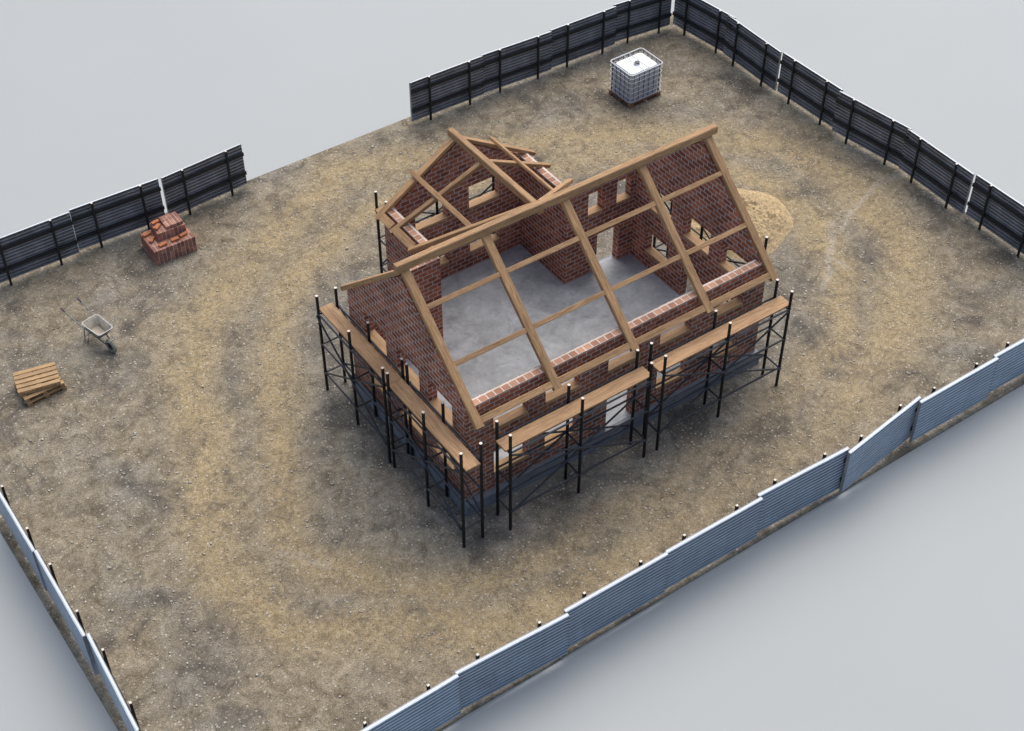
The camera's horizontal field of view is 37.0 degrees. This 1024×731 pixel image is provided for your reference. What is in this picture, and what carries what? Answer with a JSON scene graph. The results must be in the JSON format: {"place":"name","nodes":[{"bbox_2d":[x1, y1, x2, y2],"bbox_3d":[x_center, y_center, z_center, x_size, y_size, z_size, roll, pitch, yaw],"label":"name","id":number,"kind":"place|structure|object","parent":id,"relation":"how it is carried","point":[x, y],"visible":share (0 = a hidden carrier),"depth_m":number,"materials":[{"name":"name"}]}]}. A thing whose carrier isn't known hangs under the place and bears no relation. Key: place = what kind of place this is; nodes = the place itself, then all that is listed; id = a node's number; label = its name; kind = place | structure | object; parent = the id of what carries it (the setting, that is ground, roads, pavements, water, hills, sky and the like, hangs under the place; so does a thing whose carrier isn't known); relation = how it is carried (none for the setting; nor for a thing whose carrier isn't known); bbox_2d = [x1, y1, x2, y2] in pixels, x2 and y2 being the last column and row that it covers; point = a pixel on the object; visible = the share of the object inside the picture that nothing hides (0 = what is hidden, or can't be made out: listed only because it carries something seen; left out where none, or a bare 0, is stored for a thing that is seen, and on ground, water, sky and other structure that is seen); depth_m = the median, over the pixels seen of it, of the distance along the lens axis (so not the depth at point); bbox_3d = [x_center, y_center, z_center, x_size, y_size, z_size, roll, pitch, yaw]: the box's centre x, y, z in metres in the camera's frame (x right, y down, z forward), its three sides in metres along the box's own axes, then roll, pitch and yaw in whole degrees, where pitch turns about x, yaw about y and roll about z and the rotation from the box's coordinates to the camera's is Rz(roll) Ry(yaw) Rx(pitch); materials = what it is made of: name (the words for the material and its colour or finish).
{"place":"outdoors","nodes":[
{"label":"outdoors","id":0,"kind":"place"},
{"bbox_2d":[0,15,1023,730],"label":"ground","id":1,"kind":"structure","parent":0,"point":[414,577],"depth_m":36.77,"materials":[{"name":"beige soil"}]},
{"bbox_2d":[0,485,46,590],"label":"fence panel","id":2,"kind":"object","parent":1,"relation":"on","point":[25,543],"visible":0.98,"depth_m":32.92,"materials":[{"name":"metal"}]},
{"bbox_2d":[0,212,78,285],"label":"fence panel","id":3,"kind":"object","parent":1,"relation":"on","point":[38,245],"visible":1,"depth_m":40.19,"materials":[{"name":"metal"}]},
{"bbox_2d":[15,383,66,406],"bbox_3d":[-11.520,0.549,37.481,1.020,0.124,0.760,-29,51,-26],"label":"pallet","id":4,"kind":"object","parent":1,"relation":"on","point":[32,403],"visible":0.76,"depth_m":37.27,"materials":[{"name":"brown wood"}]},
{"bbox_2d":[13,371,64,403],"bbox_3d":[-11.542,0.461,37.390,1.020,0.124,0.760,-27,50,-25],"label":"pallet","id":5,"kind":"object","parent":4,"relation":"on","point":[34,395],"visible":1,"depth_m":37.18,"materials":[{"name":"brown wood"}]},
{"bbox_2d":[13,362,60,395],"bbox_3d":[-11.578,0.328,37.346,1.020,0.124,0.760,-16,47,-16],"label":"pallet","id":6,"kind":"object","parent":5,"relation":"on","point":[36,378],"visible":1,"depth_m":37.27,"materials":[{"name":"brown wood"}]},
{"bbox_2d":[34,549,97,675],"bbox_3d":[-9.209,5.120,31.802,0.180,1.556,2.647,-25,50,-24],"label":"fence panel","id":7,"kind":"object","parent":1,"relation":"on","point":[75,626],"visible":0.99,"depth_m":31.44,"materials":[{"name":"metal"}]},
{"bbox_2d":[60,298,116,352],"bbox_3d":[-10.557,-0.921,38.629,1.814,0.675,0.554,33,53,29],"label":"wheelbarrow","id":8,"kind":"object","parent":1,"relation":"on","point":[97,326],"visible":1,"depth_m":38.48,"materials":[{"name":"grey metal"}]},
{"bbox_2d":[86,633,140,730],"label":"fence panel","id":9,"kind":"object","parent":1,"relation":"on","point":[128,717],"visible":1,"depth_m":30.05,"materials":[{"name":"metal"}]},
{"bbox_2d":[69,178,164,249],"bbox_3d":[-10.559,-4.012,41.196,2.521,1.556,0.180,-24,50,-23],"label":"fence panel","id":10,"kind":"object","parent":1,"relation":"on","point":[101,220],"visible":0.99,"depth_m":41.15,"materials":[{"name":"metal"}]},
{"bbox_2d":[140,225,196,265],"bbox_3d":[-9.232,-3.319,41.199,1.179,0.477,0.940,-25,50,-24],"label":"brick stack","id":11,"kind":"object","parent":1,"relation":"on","point":[182,246],"visible":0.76,"depth_m":40.91,"materials":[{"name":"red brick"}]},
{"bbox_2d":[142,231,150,237],"bbox_3d":[-9.778,-3.510,41.008,0.104,0.062,0.220,35,54,30],"label":"loose brick","id":12,"kind":"object","parent":11,"relation":"on","point":[146,234],"visible":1,"depth_m":40.98,"materials":[{"name":"orange brick"}]},
{"bbox_2d":[149,236,154,242],"bbox_3d":[-9.601,-3.358,40.852,0.104,0.062,0.220,5,44,5],"label":"loose brick","id":13,"kind":"object","parent":11,"relation":"on","point":[151,239],"visible":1,"depth_m":40.82,"materials":[{"name":"orange brick"}]},
{"bbox_2d":[158,241,166,247],"bbox_3d":[-9.278,-3.218,40.708,0.220,0.062,0.104,-33,53,-29],"label":"loose brick","id":14,"kind":"object","parent":11,"relation":"on","point":[162,244],"visible":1,"depth_m":40.68,"materials":[{"name":"orange brick"}]},
{"bbox_2d":[149,222,185,240],"bbox_3d":[-9.222,-3.704,41.072,0.788,0.252,0.561,-24,49,-23],"label":"brick stack","id":15,"kind":"object","parent":11,"relation":"on","point":[161,233],"visible":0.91,"depth_m":40.89,"materials":[{"name":"red brick"}]},
{"bbox_2d":[151,219,159,225],"bbox_3d":[-9.542,-3.833,40.976,0.220,0.062,0.104,-33,53,-29],"label":"loose brick","id":16,"kind":"object","parent":15,"relation":"on","point":[154,222],"visible":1,"depth_m":40.95,"materials":[{"name":"orange brick"}]},
{"bbox_2d":[154,223,160,230],"bbox_3d":[-9.454,-3.697,40.836,0.104,0.062,0.220,11,45,11],"label":"loose brick","id":17,"kind":"object","parent":15,"relation":"on","point":[157,226],"visible":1,"depth_m":40.80,"materials":[{"name":"orange brick"}]},
{"bbox_2d":[158,211,182,229],"bbox_3d":[-9.130,-3.883,41.004,0.486,0.097,0.489,-25,50,-24],"label":"brick stack","id":18,"kind":"object","parent":15,"relation":"on","point":[170,220],"visible":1,"depth_m":40.94,"materials":[{"name":"red brick"}]},
{"bbox_2d":[170,236,179,242],"bbox_3d":[-8.989,-3.367,40.862,0.220,0.062,0.104,-28,51,-26],"label":"loose brick","id":19,"kind":"object","parent":11,"relation":"on","point":[174,239],"visible":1,"depth_m":40.84,"materials":[{"name":"orange brick"}]},
{"bbox_2d":[179,231,187,237],"bbox_3d":[-8.802,-3.510,41.008,0.104,0.062,0.220,33,53,29],"label":"loose brick","id":20,"kind":"object","parent":11,"relation":"on","point":[183,234],"visible":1,"depth_m":40.99,"materials":[{"name":"orange brick"}]},
{"bbox_2d":[161,144,246,214],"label":"fence panel","id":21,"kind":"object","parent":1,"relation":"on","point":[189,187],"visible":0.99,"depth_m":42.20,"materials":[{"name":"metal"}]},
{"bbox_2d":[315,287,409,462],"bbox_3d":[-3.474,0.226,35.716,0.660,3.082,3.095,-26,50,-24],"label":"scaffold","id":22,"kind":"object","parent":1,"relation":"on","point":[363,348],"visible":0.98,"depth_m":35.42,"materials":[{"name":"metal"}]},
{"bbox_2d":[360,673,460,730],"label":"fence panel","id":23,"kind":"object","parent":1,"relation":"on","point":[435,707],"visible":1,"depth_m":29.78,"materials":[{"name":"metal"}]},
{"bbox_2d":[374,176,494,273],"bbox_3d":[-1.810,-3.799,39.858,3.740,3.082,0.660,-26,50,-24],"label":"scaffold","id":24,"kind":"object","parent":1,"relation":"on","point":[377,210],"visible":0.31,"depth_m":39.71,"materials":[{"name":"metal"}]},
{"bbox_2d":[386,363,484,547],"bbox_3d":[-1.691,2.001,33.891,0.660,3.082,3.105,-26,50,-24],"label":"scaffold","id":25,"kind":"object","parent":1,"relation":"on","point":[455,449],"visible":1,"depth_m":33.57,"materials":[{"name":"metal"}]},
{"bbox_2d":[409,55,484,121],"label":"fence panel","id":26,"kind":"object","parent":1,"relation":"on","point":[438,91],"visible":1,"depth_m":45.41,"materials":[{"name":"metal"}]},
{"bbox_2d":[455,613,568,709],"bbox_3d":[-0.009,5.991,30.911,2.670,1.556,0.180,-24,49,-23],"label":"fence panel","id":27,"kind":"object","parent":1,"relation":"on","point":[540,646],"visible":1,"depth_m":30.77,"materials":[{"name":"metal"}]},
{"bbox_2d":[481,31,552,92],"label":"fence panel","id":28,"kind":"object","parent":1,"relation":"on","point":[518,61],"visible":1,"depth_m":46.44,"materials":[{"name":"metal"}]},
{"bbox_2d":[340,124,778,515],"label":"unfinished house","id":29,"kind":"structure","parent":1,"relation":"on","point":[533,306],"depth_m":36.54,"materials":[{"name":"brick"}]},
{"bbox_2d":[495,349,652,529],"bbox_3d":[1.386,1.661,34.243,4.000,3.082,0.660,-26,50,-24],"label":"scaffold","id":30,"kind":"object","parent":1,"relation":"on","point":[590,401],"visible":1,"depth_m":33.95,"materials":[{"name":"metal"}]},
{"bbox_2d":[550,6,617,67],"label":"fence panel","id":31,"kind":"object","parent":1,"relation":"on","point":[584,36],"visible":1,"depth_m":47.45,"materials":[{"name":"metal"}]},
{"bbox_2d":[564,552,668,647],"bbox_3d":[2.132,4.928,32.005,2.668,1.556,0.180,-25,50,-24],"label":"fence panel","id":32,"kind":"object","parent":1,"relation":"on","point":[616,599],"visible":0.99,"depth_m":31.87,"materials":[{"name":"metal"}]},
{"bbox_2d":[608,48,662,108],"bbox_3d":[3.725,-8.669,46.201,1.282,1.166,1.082,-27,50,-25],"label":"liquid tank","id":33,"kind":"object","parent":1,"relation":"on","point":[635,78],"visible":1,"depth_m":45.92,"materials":[{"name":"grey plastic"}]},
{"bbox_2d":[613,0,671,42],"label":"fence panel","id":34,"kind":"object","parent":1,"relation":"on","point":[635,17],"visible":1,"depth_m":48.45,"materials":[{"name":"metal"}]},
{"bbox_2d":[672,0,735,52],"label":"fence panel","id":35,"kind":"object","parent":1,"relation":"on","point":[704,20],"visible":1,"depth_m":48.18,"materials":[{"name":"metal"}]},
{"bbox_2d":[652,192,767,303],"bbox_3d":[4.941,-2.885,38.921,0.660,3.082,3.650,-26,50,-24],"label":"scaffold","id":36,"kind":"object","parent":1,"relation":"on","point":[700,234],"visible":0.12,"depth_m":39.07,"materials":[{"name":"metal"}]},
{"bbox_2d":[665,497,762,589],"bbox_3d":[4.287,3.865,33.099,2.668,1.556,0.180,-25,50,-24],"label":"fence panel","id":37,"kind":"object","parent":1,"relation":"on","point":[713,542],"visible":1,"depth_m":32.96,"materials":[{"name":"metal"}]},
{"bbox_2d":[642,279,793,450],"bbox_3d":[4.812,-0.011,35.964,3.955,3.082,0.660,-26,50,-24],"label":"scaffold","id":38,"kind":"object","parent":1,"relation":"on","point":[772,306],"visible":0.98,"depth_m":35.68,"materials":[{"name":"metal"}]},
{"bbox_2d":[691,188,792,259],"bbox_3d":[6.237,-4.174,41.986,3.187,0.658,3.079,-26,50,-24],"label":"sand heap","id":39,"kind":"object","parent":1,"relation":"on","point":[771,217],"visible":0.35,"depth_m":41.79,"materials":[{"name":"beige sand"}]},
{"bbox_2d":[723,15,781,90],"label":"fence panel","id":40,"kind":"object","parent":1,"relation":"on","point":[753,53],"visible":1,"depth_m":46.78,"materials":[{"name":"metal"}]},
{"bbox_2d":[756,446,849,532],"bbox_3d":[6.395,2.809,34.187,2.618,1.556,0.180,-24,49,-23],"label":"fence panel","id":41,"kind":"object","parent":1,"relation":"on","point":[801,489],"visible":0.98,"depth_m":34.05,"materials":[{"name":"metal"}]},
{"bbox_2d":[777,52,842,126],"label":"fence panel","id":42,"kind":"object","parent":1,"relation":"on","point":[808,89],"visible":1,"depth_m":45.38,"materials":[{"name":"metal"}]},
{"bbox_2d":[832,91,911,166],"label":"fence panel","id":43,"kind":"object","parent":1,"relation":"on","point":[871,129],"visible":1,"depth_m":43.97,"materials":[{"name":"metal"}]},
{"bbox_2d":[839,396,921,492],"bbox_3d":[8.419,1.816,35.210,2.618,1.556,0.180,-33,53,-29],"label":"fence panel","id":44,"kind":"object","parent":1,"relation":"on","point":[879,444],"visible":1,"depth_m":35.01,"materials":[{"name":"metal"}]},
{"bbox_2d":[899,129,973,213],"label":"fence panel","id":45,"kind":"object","parent":1,"relation":"on","point":[946,178],"visible":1,"depth_m":42.51,"materials":[{"name":"metal"}]},
{"bbox_2d":[909,356,998,442],"bbox_3d":[10.411,0.818,36.237,2.596,1.556,0.180,-26,49,-24],"label":"fence panel","id":46,"kind":"object","parent":1,"relation":"on","point":[949,401],"visible":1,"depth_m":36.07,"materials":[{"name":"metal"}]},
{"bbox_2d":[966,175,1023,256],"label":"fence panel","id":47,"kind":"object","parent":1,"relation":"on","point":[996,211],"visible":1,"depth_m":41.23,"materials":[{"name":"metal"}]},
{"bbox_2d":[989,338,1023,392],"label":"fence panel","id":48,"kind":"object","parent":1,"relation":"on","point":[1010,365],"visible":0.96,"depth_m":36.96,"materials":[{"name":"metal"}]},
{"bbox_2d":[0,0,1023,730],"bbox_3d":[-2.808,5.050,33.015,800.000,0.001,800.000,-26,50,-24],"label":"floor","id":49,"kind":"structure","parent":0,"point":[888,598],"depth_m":41.95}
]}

